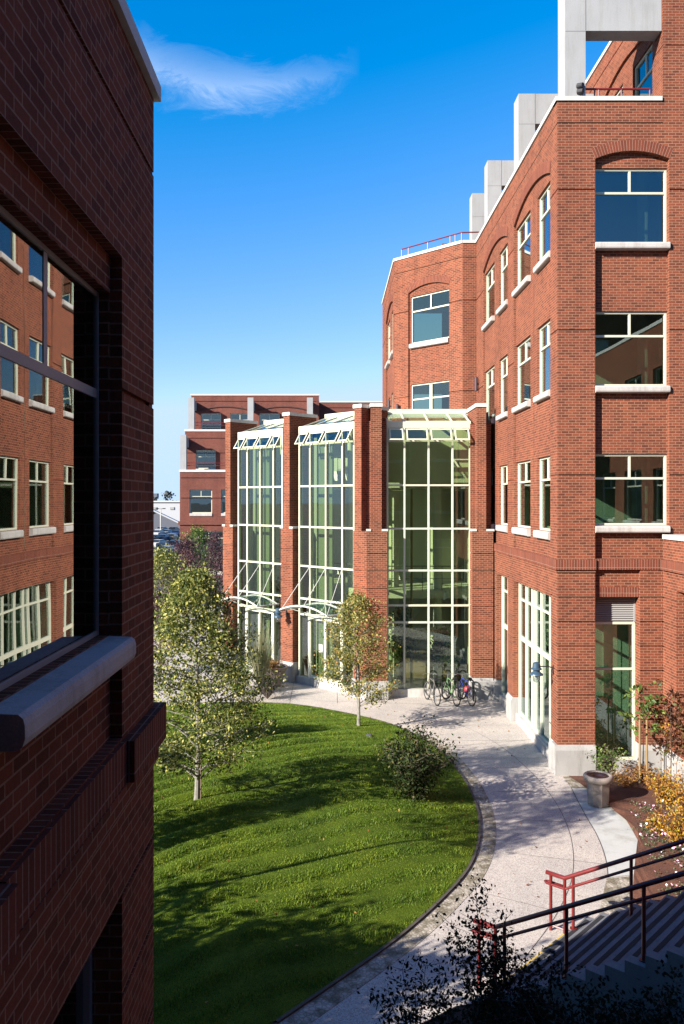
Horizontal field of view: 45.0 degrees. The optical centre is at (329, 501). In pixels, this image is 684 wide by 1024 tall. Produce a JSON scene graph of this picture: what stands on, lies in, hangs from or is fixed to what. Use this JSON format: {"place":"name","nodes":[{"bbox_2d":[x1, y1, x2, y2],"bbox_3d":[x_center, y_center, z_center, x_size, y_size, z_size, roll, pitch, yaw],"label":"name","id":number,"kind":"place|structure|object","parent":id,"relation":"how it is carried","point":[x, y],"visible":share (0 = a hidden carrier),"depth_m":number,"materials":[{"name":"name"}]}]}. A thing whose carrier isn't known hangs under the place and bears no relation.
{"place":"outdoors","nodes":[
{"label":"outdoors","id":0,"kind":"place"},
{"bbox_2d":[154,501,179,520],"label":"white warehouse","id":1,"kind":"structure","parent":0,"point":[172,510],"depth_m":238.00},
{"bbox_2d":[154,510,179,529],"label":"grey gabled shed","id":2,"kind":"structure","parent":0,"point":[167,521],"depth_m":215.00,"materials":[{"name":"grey metal"}]},
{"bbox_2d":[154,535,222,605],"bbox_3d":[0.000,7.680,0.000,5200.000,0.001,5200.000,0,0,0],"label":"ground","id":3,"kind":"structure","parent":0,"point":[177,568],"depth_m":80.88,"materials":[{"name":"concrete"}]},
{"bbox_2d":[0,0,165,1023],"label":"shaded brick building","id":4,"kind":"structure","parent":3,"relation":"on","point":[82,725],"depth_m":4.82,"materials":[{"name":"red brick"}]},
{"bbox_2d":[0,205,135,751],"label":"window","id":5,"kind":"structure","parent":4,"relation":"in","point":[49,315],"depth_m":4.50,"materials":[{"name":"black glass"}]},
{"bbox_2d":[54,952,91,1023],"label":"window","id":6,"kind":"structure","parent":4,"relation":"in","point":[77,1008],"depth_m":5.45,"materials":[{"name":"black glass"}]},
{"bbox_2d":[154,539,168,546],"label":"parked car","id":7,"kind":"object","parent":3,"relation":"on","point":[159,542],"visible":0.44,"depth_m":133.31,"materials":[{"name":"grey paint"}]},
{"bbox_2d":[158,534,169,539],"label":"parked car","id":8,"kind":"object","parent":3,"relation":"on","point":[165,536],"visible":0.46,"depth_m":154.77,"materials":[{"name":"blue paint"}]},
{"bbox_2d":[154,491,176,500],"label":"distant trees","id":9,"kind":"object","parent":3,"relation":"on","point":[168,494],"visible":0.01,"depth_m":318.27,"materials":[{"name":"green plant"}]},
{"bbox_2d":[175,524,222,580],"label":"yellow green tree","id":10,"kind":"object","parent":3,"relation":"on","point":[199,531],"visible":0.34,"depth_m":65.70,"materials":[{"name":"brown plant"}]},
{"bbox_2d":[178,394,381,577],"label":"terraced brick building","id":11,"kind":"structure","parent":3,"relation":"on","point":[202,471],"depth_m":85.92,"materials":[{"name":"red brick"}]},
{"bbox_2d":[189,490,211,515],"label":"window","id":12,"kind":"structure","parent":11,"relation":"in","point":[191,513],"depth_m":82.16,"materials":[{"name":"white glass"}]},
{"bbox_2d":[196,450,215,469],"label":"window","id":13,"kind":"structure","parent":11,"relation":"in","point":[196,450],"depth_m":84.15,"materials":[{"name":"grey glass"}]},
{"bbox_2d":[201,413,220,428],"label":"window","id":14,"kind":"structure","parent":11,"relation":"in","point":[201,413],"depth_m":86.14,"materials":[{"name":"grey glass"}]},
{"bbox_2d":[221,403,493,699],"bbox_3d":[0.669,1.970,37.755,11.262,11.460,12.490,0,0,0],"label":"glass atrium","id":15,"kind":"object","parent":3,"relation":"on","point":[391,508],"visible":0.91,"depth_m":34.60,"materials":[{"name":"green glass"}]},
{"bbox_2d":[221,562,278,606],"bbox_3d":[-3.542,3.642,35.927,1.276,1.818,2.690,0,0,-45],"label":"entrance canopy","id":16,"kind":"object","parent":15,"relation":"attached to","point":[243,597],"visible":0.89,"depth_m":35.67,"materials":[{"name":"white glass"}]},
{"bbox_2d":[242,437,258,447],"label":"awning window","id":17,"kind":"structure","parent":15,"relation":"in","point":[254,437],"depth_m":36.50,"materials":[{"name":"white metal"}]},
{"bbox_2d":[245,607,276,664],"bbox_3d":[-3.056,6.160,36.392,1.920,2.840,0.268,0,0,45],"label":"double door","id":18,"kind":"structure","parent":15,"relation":"in","point":[248,610],"depth_m":36.34,"materials":[{"name":"silver metal"}]},
{"bbox_2d":[255,436,271,446],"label":"awning window","id":19,"kind":"structure","parent":15,"relation":"in","point":[266,436],"depth_m":35.87,"materials":[{"name":"white metal"}]},
{"bbox_2d":[274,608,286,619],"bbox_3d":[-2.078,4.753,34.589,0.379,0.575,0.681,0,0,29],"label":"wall lantern","id":20,"kind":"object","parent":15,"relation":"attached to","point":[277,612],"depth_m":34.38,"materials":[{"name":"blue metal"}]},
{"bbox_2d":[294,433,307,443],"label":"awning window","id":21,"kind":"structure","parent":15,"relation":"in","point":[301,433],"depth_m":34.25,"materials":[{"name":"white metal"}]},
{"bbox_2d":[279,567,349,616],"bbox_3d":[-0.637,3.642,33.022,2.790,1.818,1.276,0,0,45],"label":"entrance canopy","id":22,"kind":"object","parent":15,"relation":"attached to","point":[296,606],"visible":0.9,"depth_m":32.98,"materials":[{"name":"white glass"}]},
{"bbox_2d":[305,432,323,443],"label":"awning window","id":23,"kind":"structure","parent":15,"relation":"in","point":[313,432],"depth_m":33.67,"materials":[{"name":"white metal"}]},
{"bbox_2d":[308,616,345,683],"bbox_3d":[-0.143,6.160,33.480,0.268,2.840,2.000,0,0,-45],"label":"double door","id":24,"kind":"structure","parent":15,"relation":"in","point":[311,619],"depth_m":33.87,"materials":[{"name":"silver metal"}]},
{"bbox_2d":[321,430,340,441],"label":"awning window","id":25,"kind":"structure","parent":15,"relation":"in","point":[338,431],"depth_m":32.92,"materials":[{"name":"white metal"}]},
{"bbox_2d":[337,429,351,440],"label":"awning window","id":26,"kind":"structure","parent":15,"relation":"in","point":[350,430],"depth_m":32.41,"materials":[{"name":"white metal"}]},
{"bbox_2d":[389,429,403,439],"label":"awning window","id":27,"kind":"structure","parent":15,"relation":"in","point":[389,429],"depth_m":31.89,"materials":[{"name":"white metal"}]},
{"bbox_2d":[388,602,423,687],"bbox_3d":[2.904,5.803,33.297,1.602,3.498,1.714,0,0,24],"label":"indoor tree","id":28,"kind":"object","parent":15,"relation":"on","point":[407,633],"visible":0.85,"depth_m":33.23,"materials":[{"name":"green plant"}]},
{"bbox_2d":[406,429,427,439],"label":"awning window","id":29,"kind":"structure","parent":15,"relation":"in","point":[406,429],"depth_m":31.90,"materials":[{"name":"white metal"}]},
{"bbox_2d":[430,429,451,439],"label":"awning window","id":30,"kind":"structure","parent":15,"relation":"in","point":[430,429],"depth_m":31.91,"materials":[{"name":"white metal"}]},
{"bbox_2d":[423,625,464,686],"bbox_3d":[4.637,6.262,33.712,1.607,2.580,1.786,0,0,-45],"label":"indoor tree","id":31,"kind":"object","parent":15,"relation":"on","point":[444,654],"visible":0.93,"depth_m":33.51,"materials":[{"name":"green plant"}]},
{"bbox_2d":[454,429,469,439],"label":"awning window","id":32,"kind":"structure","parent":15,"relation":"in","point":[454,429],"depth_m":31.87,"materials":[{"name":"white metal"}]},
{"bbox_2d":[382,0,683,775],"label":"brick office building","id":33,"kind":"structure","parent":3,"relation":"on","point":[551,290],"depth_m":23.61,"materials":[{"name":"red brick"}]},
{"bbox_2d":[385,323,389,368],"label":"window","id":34,"kind":"structure","parent":33,"relation":"in","point":[388,362],"depth_m":43.37,"materials":[{"name":"white glass"}]},
{"bbox_2d":[409,289,448,348],"bbox_3d":[4.482,-8.114,36.851,2.196,2.368,0.300,0,0,45],"label":"window","id":35,"kind":"structure","parent":33,"relation":"in","point":[446,339],"depth_m":36.91,"materials":[{"name":"white glass"}]},
{"bbox_2d":[412,380,448,408],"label":"window","id":36,"kind":"structure","parent":33,"relation":"in","point":[431,397],"depth_m":36.89,"materials":[{"name":"white glass"}]},
{"bbox_2d":[481,264,494,330],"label":"window","id":37,"kind":"structure","parent":33,"relation":"in","point":[491,274],"depth_m":33.15,"materials":[{"name":"white glass"}]},
{"bbox_2d":[487,366,494,424],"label":"window","id":38,"kind":"structure","parent":33,"relation":"in","point":[491,373],"depth_m":33.15,"materials":[{"name":"white glass"}]},
{"bbox_2d":[491,467,494,529],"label":"window","id":39,"kind":"structure","parent":33,"relation":"in","point":[492,469],"depth_m":32.74,"materials":[{"name":"white glass"}]},
{"bbox_2d":[496,245,507,314],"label":"window","id":40,"kind":"structure","parent":33,"relation":"in","point":[504,256],"depth_m":30.69,"materials":[{"name":"white glass"}]},
{"bbox_2d":[496,355,507,420],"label":"window","id":41,"kind":"structure","parent":33,"relation":"in","point":[503,415],"depth_m":31.00,"materials":[{"name":"white glass"}]},
{"bbox_2d":[496,465,507,532],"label":"window","id":42,"kind":"structure","parent":33,"relation":"in","point":[502,528],"depth_m":31.00,"materials":[{"name":"white glass"}]},
{"bbox_2d":[512,213,530,297],"bbox_3d":[6.400,-8.144,27.275,0.300,2.308,2.124,0,0,0],"label":"window","id":43,"kind":"structure","parent":33,"relation":"in","point":[522,284],"depth_m":27.63,"materials":[{"name":"white glass"}]},
{"bbox_2d":[512,337,530,412],"bbox_3d":[6.400,-4.154,27.275,0.300,2.288,2.124,0,0,0],"label":"window","id":44,"kind":"structure","parent":33,"relation":"in","point":[521,406],"depth_m":27.74,"materials":[{"name":"white glass"}]},
{"bbox_2d":[512,460,530,535],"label":"window","id":45,"kind":"structure","parent":33,"relation":"in","point":[524,531],"depth_m":27.79,"materials":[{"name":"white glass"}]},
{"bbox_2d":[533,185,549,273],"bbox_3d":[6.400,-8.144,24.495,0.300,2.308,1.726,0,0,0],"label":"window","id":46,"kind":"structure","parent":33,"relation":"in","point":[544,259],"depth_m":24.93,"materials":[{"name":"white glass"}]},
{"bbox_2d":[533,321,549,402],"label":"window","id":47,"kind":"structure","parent":33,"relation":"in","point":[542,396],"depth_m":25.04,"materials":[{"name":"white glass"}]},
{"bbox_2d":[533,456,549,539],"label":"window","id":48,"kind":"structure","parent":33,"relation":"in","point":[539,534],"depth_m":25.04,"materials":[{"name":"white glass"}]},
{"bbox_2d":[530,662,554,682],"bbox_3d":[5.998,4.824,23.280,0.702,0.575,0.380,0,0,0],"label":"wall lantern","id":49,"kind":"object","parent":33,"relation":"attached to","point":[536,668],"depth_m":23.20,"materials":[{"name":"blue metal"}]},
{"bbox_2d":[576,82,584,95],"bbox_3d":[6.966,-11.425,22.914,0.204,0.409,0.189,0,0,-44],"label":"spotlight","id":50,"kind":"object","parent":33,"relation":"attached to","point":[580,87],"visible":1,"depth_m":22.86,"materials":[{"name":"black metal"}]},
{"bbox_2d":[595,621,634,759],"bbox_3d":[7.995,5.350,23.325,1.246,3.896,0.090,0,0,0],"label":"window","id":51,"kind":"structure","parent":33,"relation":"in","point":[632,668],"depth_m":23.29,"materials":[{"name":"white metal"}]},
{"bbox_2d":[595,169,669,250],"bbox_3d":[8.400,-8.144,23.008,2.056,2.308,0.365,0,0,0],"label":"window","id":52,"kind":"structure","parent":33,"relation":"in","point":[599,246],"depth_m":23.10,"materials":[{"name":"white glass"}]},
{"bbox_2d":[595,312,669,392],"bbox_3d":[8.400,-4.154,23.008,2.056,2.288,0.365,0,0,0],"label":"window","id":53,"kind":"structure","parent":33,"relation":"in","point":[599,388],"depth_m":23.10,"materials":[{"name":"white glass"}]},
{"bbox_2d":[595,454,669,532],"bbox_3d":[8.400,-0.219,23.008,2.056,2.198,0.365,0,0,0],"label":"window","id":54,"kind":"structure","parent":33,"relation":"in","point":[598,529],"depth_m":23.10,"materials":[{"name":"white glass"}]},
{"bbox_2d":[635,45,651,95],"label":"window","id":55,"kind":"structure","parent":33,"relation":"in","point":[646,57],"depth_m":24.82,"materials":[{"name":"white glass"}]},
{"bbox_2d":[661,534,683,789],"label":"brick wing","id":56,"kind":"structure","parent":3,"relation":"on","point":[672,564],"depth_m":22.20,"materials":[{"name":"red brick"}]},
{"bbox_2d":[239,624,285,688],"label":"ornamental grass","id":57,"kind":"object","parent":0,"point":[265,657],"depth_m":32.46,"materials":[{"name":"plant"}]},
{"bbox_2d":[245,668,294,702],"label":"ornamental grass","id":58,"kind":"object","parent":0,"point":[265,693],"depth_m":31.53,"materials":[{"name":"brown"}]},
{"bbox_2d":[152,702,478,1023],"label":"lawn","id":59,"kind":"structure","parent":0,"point":[249,984],"depth_m":16.12,"materials":[{"name":"green plant"}]},
{"bbox_2d":[154,560,290,799],"bbox_3d":[-3.305,4.290,19.055,4.704,5.826,3.786,0,0,-39],"label":"birch tree","id":60,"kind":"object","parent":59,"relation":"on","point":[194,583],"visible":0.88,"depth_m":18.89,"materials":[{"name":"green plant"}]},
{"bbox_2d":[311,588,403,725],"bbox_3d":[0.922,5.109,27.062,3.067,4.590,3.552,0,0,0],"label":"young tree","id":61,"kind":"object","parent":59,"relation":"on","point":[352,606],"visible":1,"depth_m":27.06,"materials":[{"name":"green plant"}]},
{"bbox_2d":[155,709,586,1002],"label":"fallen leaves","id":62,"kind":"object","parent":59,"relation":"on","point":[344,835],"visible":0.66,"depth_m":18.10,"materials":[{"name":"orange plant"}]},
{"bbox_2d":[373,714,463,804],"bbox_3d":[2.131,6.351,20.087,2.011,2.053,2.056,0,0,-42],"label":"dark shrub","id":63,"kind":"object","parent":59,"relation":"on","point":[416,771],"visible":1,"depth_m":20.08,"materials":[{"name":"green plant"}]},
{"bbox_2d":[126,0,608,500],"label":"sky","id":64,"kind":"structure","parent":0,"point":[300,146],"materials":[{"name":"blue"}]},
{"bbox_2d":[279,735,495,1023],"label":"cobble path","id":65,"kind":"structure","parent":0,"point":[351,983],"depth_m":14.73,"materials":[{"name":"grey stone"}]},
{"bbox_2d":[154,606,635,1023],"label":"pavement","id":66,"kind":"structure","parent":0,"point":[530,803],"depth_m":18.70,"materials":[{"name":"grey concrete"}]},
{"bbox_2d":[154,586,202,674],"bbox_3d":[-7.368,5.635,35.875,2.941,3.936,3.122,0,0,41],"label":"plum tree","id":67,"kind":"object","parent":66,"relation":"on","point":[157,606],"visible":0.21,"depth_m":35.95,"materials":[{"name":"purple plant"}]},
{"bbox_2d":[154,543,206,630],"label":"yellow green tree","id":68,"kind":"object","parent":66,"relation":"on","point":[163,559],"visible":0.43,"depth_m":43.66,"materials":[{"name":"brown plant"}]},
{"bbox_2d":[157,533,219,614],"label":"plum tree","id":69,"kind":"object","parent":66,"relation":"on","point":[185,546],"visible":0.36,"depth_m":49.81,"materials":[{"name":"purple plant"}]},
{"bbox_2d":[201,530,222,594],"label":"plum tree","id":70,"kind":"object","parent":66,"relation":"on","point":[215,539],"visible":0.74,"depth_m":57.81,"materials":[{"name":"purple plant"}]},
{"bbox_2d":[224,660,257,693],"bbox_3d":[-3.644,6.891,32.396,1.907,1.488,1.943,0,0,0],"label":"dark shrub","id":71,"kind":"object","parent":66,"relation":"on","point":[242,673],"visible":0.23,"depth_m":32.30,"materials":[{"name":"green plant"}]},
{"bbox_2d":[268,663,287,686],"bbox_3d":[-2.367,7.190,33.924,1.320,0.820,1.320,0,0,0],"label":"planter pot","id":72,"kind":"object","parent":66,"relation":"on","point":[284,667],"visible":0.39,"depth_m":33.54,"materials":[{"name":"ceramic"}]},
{"bbox_2d":[255,657,282,668],"bbox_3d":[-2.447,6.637,33.925,1.190,0.461,0.961,0,0,0],"label":"planter plant","id":73,"kind":"object","parent":72,"relation":"on","point":[277,663],"visible":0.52,"depth_m":33.88,"materials":[{"name":"brown plant"}]},
{"bbox_2d":[208,702,480,1023],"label":"kerb","id":74,"kind":"structure","parent":66,"relation":"on","point":[360,964],"depth_m":14.48,"materials":[{"name":"grey concrete"}]},
{"bbox_2d":[424,673,440,705],"bbox_3d":[3.875,7.087,31.156,0.594,1.038,1.740,3,-1,-14],"label":"bicycle","id":75,"kind":"object","parent":66,"relation":"on","point":[433,692],"visible":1,"depth_m":31.02,"materials":[{"name":"white metal"}]},
{"bbox_2d":[441,673,460,705],"bbox_3d":[4.580,7.087,31.108,0.594,1.038,1.740,4,-1,-16],"label":"bicycle","id":76,"kind":"object","parent":66,"relation":"on","point":[452,693],"visible":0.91,"depth_m":30.94,"materials":[{"name":"green metal"}]},
{"bbox_2d":[434,679,474,700],"bbox_3d":[4.730,7.171,31.350,1.557,0.858,0.060,0,0,0],"label":"bike rack","id":77,"kind":"object","parent":66,"relation":"on","point":[464,697],"visible":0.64,"depth_m":31.32,"materials":[{"name":"black metal"}]},
{"bbox_2d":[455,673,475,705],"bbox_3d":[5.130,7.087,31.109,0.594,1.038,1.740,4,-1,-17],"label":"bicycle","id":78,"kind":"object","parent":66,"relation":"on","point":[466,689],"visible":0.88,"depth_m":30.99,"materials":[{"name":"blue metal"}]},
{"bbox_2d":[425,1004,544,1023],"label":"planting bed","id":79,"kind":"object","parent":66,"relation":"on","point":[458,1013],"visible":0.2,"depth_m":12.12,"materials":[{"name":"soil"}]},
{"bbox_2d":[357,949,468,1023],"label":"foreground shrub","id":80,"kind":"object","parent":79,"relation":"on","point":[410,1015],"visible":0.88,"depth_m":10.65,"materials":[{"name":"green plant"}]},
{"bbox_2d":[402,955,537,1023],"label":"foreground shrub","id":81,"kind":"object","parent":79,"relation":"on","point":[489,1018],"visible":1,"depth_m":9.95,"materials":[{"name":"green plant"}]},
{"bbox_2d":[425,867,537,1023],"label":"foreground shrub","id":82,"kind":"object","parent":79,"relation":"on","point":[481,958],"visible":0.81,"depth_m":10.80,"materials":[{"name":"green plant"}]},
{"bbox_2d":[468,936,585,1023],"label":"foreground shrub","id":83,"kind":"object","parent":79,"relation":"on","point":[519,991],"visible":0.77,"depth_m":10.66,"materials":[{"name":"green plant"}]},
{"bbox_2d":[525,975,629,1023],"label":"foreground shrub","id":84,"kind":"object","parent":79,"relation":"on","point":[551,1017],"visible":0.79,"depth_m":10.20,"materials":[{"name":"green plant"}]},
{"bbox_2d":[559,977,683,1023],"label":"foreground shrub","id":85,"kind":"object","parent":79,"relation":"on","point":[601,1017],"visible":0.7,"depth_m":10.10,"materials":[{"name":"green plant"}]},
{"bbox_2d":[599,954,683,1023],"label":"foreground shrub","id":86,"kind":"object","parent":79,"relation":"on","point":[667,1015],"visible":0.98,"depth_m":9.48,"materials":[{"name":"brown plant"}]},
{"bbox_2d":[499,890,683,1023],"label":"concrete staircase","id":87,"kind":"structure","parent":66,"relation":"on","point":[605,944],"depth_m":11.88,"materials":[{"name":"black concrete"}]},
{"bbox_2d":[472,870,683,986],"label":"handrail","id":88,"kind":"object","parent":87,"relation":"attached to","point":[637,886],"visible":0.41,"depth_m":11.71,"materials":[{"name":"red metal"}]},
{"bbox_2d":[544,838,683,933],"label":"handrail","id":89,"kind":"object","parent":87,"relation":"attached to","point":[564,888],"visible":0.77,"depth_m":13.95,"materials":[{"name":"red metal"}]},
{"bbox_2d":[570,776,683,905],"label":"planting bed","id":90,"kind":"object","parent":66,"relation":"on","point":[621,797],"visible":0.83,"depth_m":18.83,"materials":[{"name":"brown soil"}]},
{"bbox_2d":[610,763,644,786],"bbox_3d":[7.829,7.274,21.701,0.925,0.526,0.979,0,0,0],"label":"orange shrub","id":91,"kind":"object","parent":90,"relation":"on","point":[625,779],"visible":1,"depth_m":21.77,"materials":[{"name":"brown plant"}]},
{"bbox_2d":[622,756,654,779],"bbox_3d":[8.404,7.240,22.459,0.867,0.598,0.946,0,0,21],"label":"orange shrub","id":92,"kind":"object","parent":90,"relation":"on","point":[637,771],"visible":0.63,"depth_m":22.31,"materials":[{"name":"brown plant"}]},
{"bbox_2d":[639,720,640,782],"bbox_3d":[8.299,6.725,22.081,0.052,1.750,0.052,0,0,23],"label":"wooden stake","id":93,"kind":"object","parent":90,"relation":"on","point":[639,750],"visible":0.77,"depth_m":22.06,"materials":[{"name":"brown wood"}]},
{"bbox_2d":[617,679,665,781],"bbox_3d":[8.416,6.140,22.026,1.136,2.822,1.274,0,0,-22],"label":"staked sapling","id":94,"kind":"object","parent":90,"relation":"on","point":[651,702],"visible":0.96,"depth_m":22.11,"materials":[{"name":"green plant"}]},
{"bbox_2d":[646,720,647,782],"bbox_3d":[8.489,6.725,22.081,0.052,1.750,0.052,0,0,-23],"label":"wooden stake","id":95,"kind":"object","parent":90,"relation":"on","point":[647,746],"visible":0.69,"depth_m":22.06,"materials":[{"name":"brown wood"}]},
{"bbox_2d":[641,768,667,788],"bbox_3d":[8.488,7.269,21.590,0.820,0.542,1.038,0,0,0],"label":"orange shrub","id":96,"kind":"object","parent":90,"relation":"on","point":[653,776],"visible":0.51,"depth_m":21.56,"materials":[{"name":"brown plant"}]},
{"bbox_2d":[626,800,683,895],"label":"ground cover","id":97,"kind":"object","parent":90,"relation":"on","point":[648,832],"visible":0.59,"depth_m":18.22,"materials":[{"name":"plant"}]},
{"bbox_2d":[631,799,681,886],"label":"pink flowers","id":98,"kind":"object","parent":90,"relation":"on","point":[658,835],"visible":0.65,"depth_m":18.22,"materials":[{"name":"pink plant"}]},
{"bbox_2d":[644,811,671,838],"bbox_3d":[7.500,7.296,18.695,0.683,0.510,0.796,0,0,38],"label":"yellow shrub","id":99,"kind":"object","parent":90,"relation":"on","point":[655,823],"visible":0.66,"depth_m":18.64,"materials":[{"name":"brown plant"}]},
{"bbox_2d":[643,770,683,804],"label":"yellow shrub","id":100,"kind":"object","parent":90,"relation":"on","point":[662,794],"visible":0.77,"depth_m":20.40,"materials":[{"name":"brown plant"}]},
{"bbox_2d":[645,691,683,775],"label":"staked sapling","id":101,"kind":"object","parent":90,"relation":"on","point":[678,724],"visible":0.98,"depth_m":21.66,"materials":[{"name":"brown plant"}]},
{"bbox_2d":[648,801,683,844],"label":"yellow shrub","id":102,"kind":"object","parent":90,"relation":"on","point":[675,829],"visible":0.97,"depth_m":18.08,"materials":[{"name":"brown plant"}]},
{"bbox_2d":[654,759,683,817],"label":"yellow shrub","id":103,"kind":"object","parent":90,"relation":"on","point":[680,798],"visible":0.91,"depth_m":19.54,"materials":[{"name":"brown plant"}]},
{"bbox_2d":[659,718,682,755],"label":"yellow shrub","id":104,"kind":"object","parent":90,"relation":"on","point":[668,732],"visible":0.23,"depth_m":22.28,"materials":[{"name":"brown plant"}]},
{"bbox_2d":[564,776,628,913],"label":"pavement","id":105,"kind":"structure","parent":0,"point":[611,884],"depth_m":16.23,"materials":[{"name":"grey concrete"}]},
{"bbox_2d":[572,788,637,876],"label":"concrete path","id":106,"kind":"structure","parent":0,"point":[615,833],"depth_m":18.91,"materials":[{"name":"grey concrete"}]},
{"bbox_2d":[571,788,607,873],"bbox_3d":[6.073,7.588,19.225,0.180,0.001,5.259,0,0,9],"label":"path joint","id":107,"kind":"object","parent":106,"relation":"on","point":[594,830],"visible":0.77,"depth_m":18.93,"materials":[{"name":"grey concrete"}]},
{"bbox_2d":[583,770,613,807],"bbox_3d":[6.720,7.213,20.640,0.740,0.757,0.740,0,0,0],"label":"planter","id":108,"kind":"object","parent":106,"relation":"on","point":[598,782],"visible":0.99,"depth_m":20.42,"materials":[{"name":"concrete"}]},
{"bbox_2d":[585,739,629,775],"bbox_3d":[7.493,7.050,22.318,1.255,1.065,0.834,0,0,0],"label":"green shrub","id":109,"kind":"object","parent":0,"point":[607,767],"visible":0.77,"depth_m":22.30,"materials":[{"name":"green plant"}]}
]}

